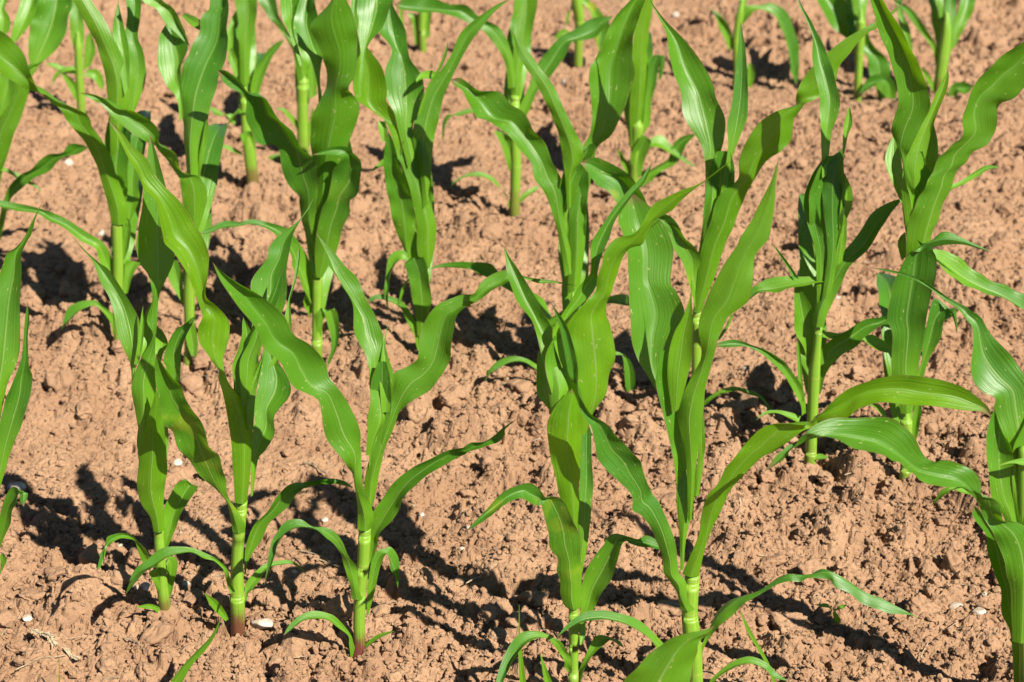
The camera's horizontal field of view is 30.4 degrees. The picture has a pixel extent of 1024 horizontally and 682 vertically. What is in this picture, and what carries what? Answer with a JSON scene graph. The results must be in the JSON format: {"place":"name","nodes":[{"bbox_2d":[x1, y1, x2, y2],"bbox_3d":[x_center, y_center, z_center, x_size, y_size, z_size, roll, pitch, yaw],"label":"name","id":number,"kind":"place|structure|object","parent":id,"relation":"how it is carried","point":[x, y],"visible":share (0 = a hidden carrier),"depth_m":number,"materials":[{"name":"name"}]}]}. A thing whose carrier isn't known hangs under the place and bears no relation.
{"place":"outdoors","nodes":[
{"label":"outdoors","id":0,"kind":"place"},
{"bbox_2d":[0,0,1023,681],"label":"ground","id":1,"kind":"structure","parent":0,"point":[756,56],"depth_m":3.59,"materials":[{"name":"soil"}]},
{"bbox_2d":[6,640,23,653],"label":"soil clod","id":2,"kind":"object","parent":1,"relation":"on","point":[15,646],"visible":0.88,"depth_m":2.78,"materials":[{"name":"brown soil"}]},
{"bbox_2d":[6,482,25,491],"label":"pebble","id":3,"kind":"object","parent":1,"relation":"on","point":[20,486],"visible":0.62,"depth_m":3.24,"materials":[{"name":"stone"}]},
{"bbox_2d":[0,204,41,572],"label":"maize plant","id":4,"kind":"object","parent":1,"relation":"on","point":[15,405],"visible":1,"depth_m":2.68,"materials":[{"name":"green plant"}]},
{"bbox_2d":[22,614,32,621],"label":"pebble","id":5,"kind":"object","parent":1,"relation":"on","point":[27,617],"visible":1,"depth_m":2.84,"materials":[{"name":"stone"}]},
{"bbox_2d":[18,586,45,602],"bbox_3d":[-0.734,0.390,2.885,0.044,0.024,0.039,-1,25,-3],"label":"soil clod","id":6,"kind":"object","parent":1,"relation":"on","point":[33,594],"visible":1,"depth_m":2.87,"materials":[{"name":"brown soil"}]},
{"bbox_2d":[15,654,66,669],"bbox_3d":[-0.680,0.461,2.720,0.076,0.004,0.007,-14,28,-27],"label":"straw","id":7,"kind":"object","parent":1,"relation":"on","point":[38,658],"visible":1,"depth_m":2.72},
{"bbox_2d":[29,628,58,647],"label":"dry straw residue","id":8,"kind":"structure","parent":1,"relation":"on","point":[50,638],"depth_m":2.75,"materials":[{"name":"plant"}]},
{"bbox_2d":[0,0,87,238],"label":"maize plant","id":9,"kind":"object","parent":1,"relation":"on","point":[46,21],"visible":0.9,"depth_m":4.01,"materials":[{"name":"green plant"}]},
{"bbox_2d":[64,158,73,166],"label":"pebble","id":10,"kind":"object","parent":1,"relation":"on","point":[69,162],"visible":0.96,"depth_m":4.66,"materials":[{"name":"stone"}]},
{"bbox_2d":[62,647,80,659],"bbox_3d":[-0.640,0.455,2.741,0.034,0.014,0.010,17,30,32],"label":"straw","id":11,"kind":"object","parent":1,"relation":"on","point":[68,652],"depth_m":2.74,"materials":[{"name":"plant"}]},
{"bbox_2d":[46,0,103,113],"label":"maize plant","id":12,"kind":"object","parent":1,"relation":"on","point":[76,87],"visible":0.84,"depth_m":4.95,"materials":[{"name":"green plant"}]},
{"bbox_2d":[0,0,151,339],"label":"maize plant","id":13,"kind":"object","parent":1,"relation":"on","point":[120,50],"visible":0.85,"depth_m":3.53,"materials":[{"name":"green plant"}]},
{"bbox_2d":[96,229,105,235],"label":"pebble","id":14,"kind":"object","parent":1,"relation":"on","point":[102,232],"visible":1,"depth_m":4.30,"materials":[{"name":"stone"}]},
{"bbox_2d":[71,135,197,612],"bbox_3d":[-0.525,0.096,2.694,0.169,0.769,0.240,-5,25,-10],"label":"maize plant","id":15,"kind":"object","parent":1,"relation":"on","point":[144,338],"visible":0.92,"depth_m":2.67,"materials":[{"name":"green plant"}]},
{"bbox_2d":[123,637,147,652],"bbox_3d":[-0.551,0.444,2.765,0.057,0.005,0.006,22,33,38],"label":"straw","id":16,"kind":"object","parent":1,"relation":"on","point":[126,638],"visible":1,"depth_m":2.77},
{"bbox_2d":[140,582,149,591],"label":"pebble","id":17,"kind":"object","parent":1,"relation":"on","point":[145,586],"visible":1,"depth_m":2.90,"materials":[{"name":"stone"}]},
{"bbox_2d":[135,661,159,681],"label":"soil clod","id":18,"kind":"object","parent":1,"relation":"on","point":[148,672],"visible":1,"depth_m":2.71,"materials":[{"name":"brown soil"}]},
{"bbox_2d":[81,0,228,368],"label":"maize plant","id":19,"kind":"object","parent":1,"relation":"on","point":[192,85],"visible":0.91,"depth_m":3.46,"materials":[{"name":"green plant"}]},
{"bbox_2d":[172,458,182,465],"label":"pebble","id":20,"kind":"object","parent":1,"relation":"on","point":[178,461],"visible":1,"depth_m":3.34,"materials":[{"name":"stone"}]},
{"bbox_2d":[181,580,189,586],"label":"pebble","id":21,"kind":"object","parent":1,"relation":"on","point":[185,583],"visible":1,"depth_m":2.93,"materials":[{"name":"stone"}]},
{"bbox_2d":[171,618,220,681],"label":"stray grass","id":22,"kind":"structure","parent":1,"relation":"on","point":[180,675],"depth_m":2.61,"materials":[{"name":"green plant"}]},
{"bbox_2d":[108,120,352,636],"bbox_3d":[-0.403,0.086,2.671,0.334,0.807,0.145,-5,26,-11],"label":"maize plant","id":23,"kind":"object","parent":1,"relation":"on","point":[251,412],"visible":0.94,"depth_m":2.64,"materials":[{"name":"green plant"}]},
{"bbox_2d":[210,0,283,184],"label":"maize plant","id":24,"kind":"object","parent":1,"relation":"on","point":[248,64],"visible":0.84,"depth_m":4.46,"materials":[{"name":"green plant"}]},
{"bbox_2d":[250,618,272,629],"bbox_3d":[-0.373,0.423,2.816,0.036,0.021,0.029,12,17,16],"label":"pebble","id":25,"kind":"object","parent":1,"relation":"on","point":[266,623],"visible":1,"depth_m":2.81,"materials":[{"name":"stone"}]},
{"bbox_2d":[258,0,316,160],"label":"maize plant","id":26,"kind":"object","parent":1,"relation":"on","point":[305,83],"visible":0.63,"depth_m":4.70,"materials":[{"name":"green plant"}]},
{"bbox_2d":[201,0,392,366],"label":"maize plant","id":27,"kind":"object","parent":1,"relation":"on","point":[325,176],"visible":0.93,"depth_m":3.46,"materials":[{"name":"green plant"}]},
{"bbox_2d":[302,461,326,473],"bbox_3d":[-0.344,0.220,3.299,0.062,0.004,0.008,20,32,37],"label":"straw","id":28,"kind":"object","parent":1,"relation":"on","point":[314,465],"visible":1,"depth_m":3.30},
{"bbox_2d":[300,550,337,564],"bbox_3d":[-0.307,0.346,3.023,0.079,0.004,0.008,17,30,33],"label":"straw","id":29,"kind":"object","parent":1,"relation":"on","point":[318,555],"visible":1,"depth_m":3.03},
{"bbox_2d":[321,517,327,521],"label":"pebble","id":30,"kind":"object","parent":1,"relation":"on","point":[324,519],"visible":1,"depth_m":3.15,"materials":[{"name":"stone"}]},
{"bbox_2d":[316,558,339,566],"bbox_3d":[-0.292,0.352,3.004,0.043,0.007,0.006,10,27,21],"label":"straw","id":31,"kind":"object","parent":1,"relation":"on","point":[327,562],"visible":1,"depth_m":3.01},
{"bbox_2d":[213,234,575,658],"bbox_3d":[-0.147,0.168,2.648,0.476,0.678,0.194,0,25,0],"label":"maize plant","id":32,"kind":"object","parent":1,"relation":"on","point":[392,394],"visible":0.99,"depth_m":2.59,"materials":[{"name":"green plant"}]},
{"bbox_2d":[400,9,431,52],"bbox_3d":[-0.287,-0.957,5.629,0.096,0.196,0.026,0,25,0],"label":"maize plant","id":33,"kind":"object","parent":1,"relation":"on","point":[421,21],"visible":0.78,"depth_m":5.64,"materials":[{"name":"green plant"}]},
{"bbox_2d":[353,0,507,349],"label":"maize plant","id":34,"kind":"object","parent":1,"relation":"on","point":[399,85],"visible":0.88,"depth_m":3.51,"materials":[{"name":"green plant"}]},
{"bbox_2d":[466,564,496,583],"bbox_3d":[-0.049,0.361,2.933,0.060,0.015,0.006,-18,30,-33],"label":"straw","id":35,"kind":"object","parent":1,"relation":"on","point":[480,575],"visible":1,"depth_m":2.93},
{"bbox_2d":[485,626,508,647],"bbox_3d":[-0.025,0.445,2.799,0.035,0.035,0.044,22,33,38],"label":"soil clod","id":36,"kind":"object","parent":1,"relation":"on","point":[496,636],"visible":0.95,"depth_m":2.79,"materials":[{"name":"brown soil"}]},
{"bbox_2d":[488,596,512,620],"bbox_3d":[-0.017,0.406,2.849,0.042,0.036,0.036,8,26,16],"label":"soil clod","id":37,"kind":"object","parent":1,"relation":"on","point":[504,609],"visible":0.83,"depth_m":2.84,"materials":[{"name":"brown soil"}]},
{"bbox_2d":[34,63,968,681],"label":"chopped straw","id":38,"kind":"object","parent":1,"relation":"on","point":[502,533],"visible":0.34,"depth_m":3.09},
{"bbox_2d":[395,0,613,216],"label":"maize plant","id":39,"kind":"object","parent":1,"relation":"on","point":[521,28],"visible":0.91,"depth_m":4.31,"materials":[{"name":"green plant"}]},
{"bbox_2d":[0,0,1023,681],"bbox_3d":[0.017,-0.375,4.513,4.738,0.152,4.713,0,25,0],"label":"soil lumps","id":40,"kind":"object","parent":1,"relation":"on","point":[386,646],"visible":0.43,"depth_m":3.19,"materials":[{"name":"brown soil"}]},
{"bbox_2d":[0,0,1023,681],"bbox_3d":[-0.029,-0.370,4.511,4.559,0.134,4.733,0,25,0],"label":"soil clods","id":41,"kind":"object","parent":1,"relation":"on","point":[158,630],"visible":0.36,"depth_m":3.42,"materials":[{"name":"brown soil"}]},
{"bbox_2d":[506,402,518,417],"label":"soil clod","id":42,"kind":"object","parent":1,"relation":"on","point":[511,407],"visible":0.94,"depth_m":3.44,"materials":[{"name":"brown soil"}]},
{"bbox_2d":[518,606,525,681],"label":"stray grass","id":43,"kind":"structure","parent":1,"relation":"on","point":[522,677],"depth_m":2.61,"materials":[{"name":"green plant"}]},
{"bbox_2d":[36,66,1019,674],"bbox_3d":[-0.046,-0.158,4.064,3.895,0.101,3.600,0,25,0],"label":"pale grit","id":44,"kind":"object","parent":1,"relation":"on","point":[498,526],"visible":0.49,"depth_m":3.35,"materials":[{"name":"stone"}]},
{"bbox_2d":[429,0,644,391],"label":"maize plant","id":45,"kind":"object","parent":1,"relation":"on","point":[611,74],"visible":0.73,"depth_m":3.38,"materials":[{"name":"green plant"}]},
{"bbox_2d":[540,654,551,681],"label":"stray grass","id":46,"kind":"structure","parent":1,"relation":"on","point":[546,676],"depth_m":2.62,"materials":[{"name":"green plant"}]},
{"bbox_2d":[553,0,609,66],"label":"maize plant","id":47,"kind":"object","parent":1,"relation":"on","point":[577,7],"visible":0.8,"depth_m":5.49,"materials":[{"name":"green plant"}]},
{"bbox_2d":[465,158,734,681],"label":"maize plant","id":48,"kind":"object","parent":1,"relation":"on","point":[567,514],"visible":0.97,"depth_m":2.47,"materials":[{"name":"green plant"}]},
{"bbox_2d":[631,409,647,416],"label":"soil clod","id":49,"kind":"object","parent":1,"relation":"on","point":[637,413],"visible":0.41,"depth_m":3.38,"materials":[{"name":"brown soil"}]},
{"bbox_2d":[617,0,695,186],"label":"maize plant","id":50,"kind":"object","parent":1,"relation":"on","point":[647,64],"visible":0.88,"depth_m":4.51,"materials":[{"name":"green plant"}]},
{"bbox_2d":[624,626,713,681],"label":"maize plant","id":51,"kind":"object","parent":1,"relation":"on","point":[671,659],"visible":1,"depth_m":2.34,"materials":[{"name":"green plant"}]},
{"bbox_2d":[671,11,678,17],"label":"pebble","id":52,"kind":"object","parent":1,"relation":"on","point":[675,14],"visible":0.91,"depth_m":5.93,"materials":[{"name":"stone"}]},
{"bbox_2d":[580,0,905,418],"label":"maize plant","id":53,"kind":"object","parent":1,"relation":"on","point":[770,136],"visible":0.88,"depth_m":3.20,"materials":[{"name":"green plant"}]},
{"bbox_2d":[709,0,798,89],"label":"maize plant","id":54,"kind":"object","parent":1,"relation":"on","point":[744,12],"visible":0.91,"depth_m":5.26,"materials":[{"name":"green plant"}]},
{"bbox_2d":[739,610,775,681],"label":"stray grass","id":55,"kind":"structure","parent":1,"relation":"on","point":[751,635],"depth_m":2.60,"materials":[{"name":"green plant"}]},
{"bbox_2d":[551,157,991,681],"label":"maize plant","id":56,"kind":"object","parent":1,"relation":"on","point":[661,329],"visible":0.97,"depth_m":2.47,"materials":[{"name":"green plant"}]},
{"bbox_2d":[768,612,807,630],"bbox_3d":[0.414,0.427,2.833,0.062,0.047,0.056,-7,26,-15],"label":"soil clod","id":57,"kind":"object","parent":1,"relation":"on","point":[794,620],"visible":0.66,"depth_m":2.82,"materials":[{"name":"brown soil"}]},
{"bbox_2d":[716,0,899,464],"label":"maize plant","id":58,"kind":"object","parent":1,"relation":"on","point":[825,203],"visible":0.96,"depth_m":3.14,"materials":[{"name":"green plant"}]},
{"bbox_2d":[815,603,846,624],"bbox_3d":[0.479,0.412,2.834,0.049,0.038,0.023,0,25,0],"label":"weed seedling","id":59,"kind":"object","parent":1,"relation":"on","point":[835,616],"visible":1,"depth_m":2.83,"materials":[{"name":"green plant"}]},
{"bbox_2d":[817,0,896,101],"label":"maize plant","id":60,"kind":"object","parent":1,"relation":"on","point":[846,19],"visible":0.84,"depth_m":5.20,"materials":[{"name":"green plant"}]},
{"bbox_2d":[869,576,882,588],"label":"soil clod","id":61,"kind":"object","parent":1,"relation":"on","point":[877,581],"visible":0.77,"depth_m":2.96,"materials":[{"name":"brown soil"}]},
{"bbox_2d":[871,131,888,145],"bbox_3d":[0.943,-0.515,4.830,0.051,0.044,0.043,-4,25,-9],"label":"soil clod","id":62,"kind":"object","parent":1,"relation":"on","point":[878,138],"visible":1,"depth_m":4.82,"materials":[{"name":"brown soil"}]},
{"bbox_2d":[765,267,1023,681],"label":"maize plant","id":63,"kind":"object","parent":1,"relation":"on","point":[997,373],"visible":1,"depth_m":2.47,"materials":[{"name":"green plant"}]},
{"bbox_2d":[904,592,940,618],"bbox_3d":[0.624,0.403,2.876,0.056,0.040,0.046,-7,26,-14],"label":"soil clod","id":64,"kind":"object","parent":1,"relation":"on","point":[917,605],"visible":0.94,"depth_m":2.86,"materials":[{"name":"brown soil"}]},
{"bbox_2d":[894,0,974,98],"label":"maize plant","id":65,"kind":"object","parent":1,"relation":"on","point":[948,25],"visible":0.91,"depth_m":5.17,"materials":[{"name":"green plant"}]},
{"bbox_2d":[862,0,1023,479],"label":"maize plant","id":66,"kind":"object","parent":1,"relation":"on","point":[922,180],"visible":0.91,"depth_m":3.01,"materials":[{"name":"green plant"}]},
{"bbox_2d":[948,602,962,608],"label":"pebble","id":67,"kind":"object","parent":1,"relation":"on","point":[954,605],"visible":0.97,"depth_m":2.91,"materials":[{"name":"stone"}]},
{"bbox_2d":[957,197,976,211],"bbox_3d":[1.078,-0.319,4.462,0.051,0.040,0.038,-2,25,-5],"label":"soil clod","id":68,"kind":"object","parent":1,"relation":"on","point":[964,204],"visible":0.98,"depth_m":4.45,"materials":[{"name":"brown soil"}]},
{"bbox_2d":[972,607,985,614],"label":"pebble","id":69,"kind":"object","parent":1,"relation":"on","point":[979,611],"visible":1,"depth_m":2.88,"materials":[{"name":"stone"}]}
]}

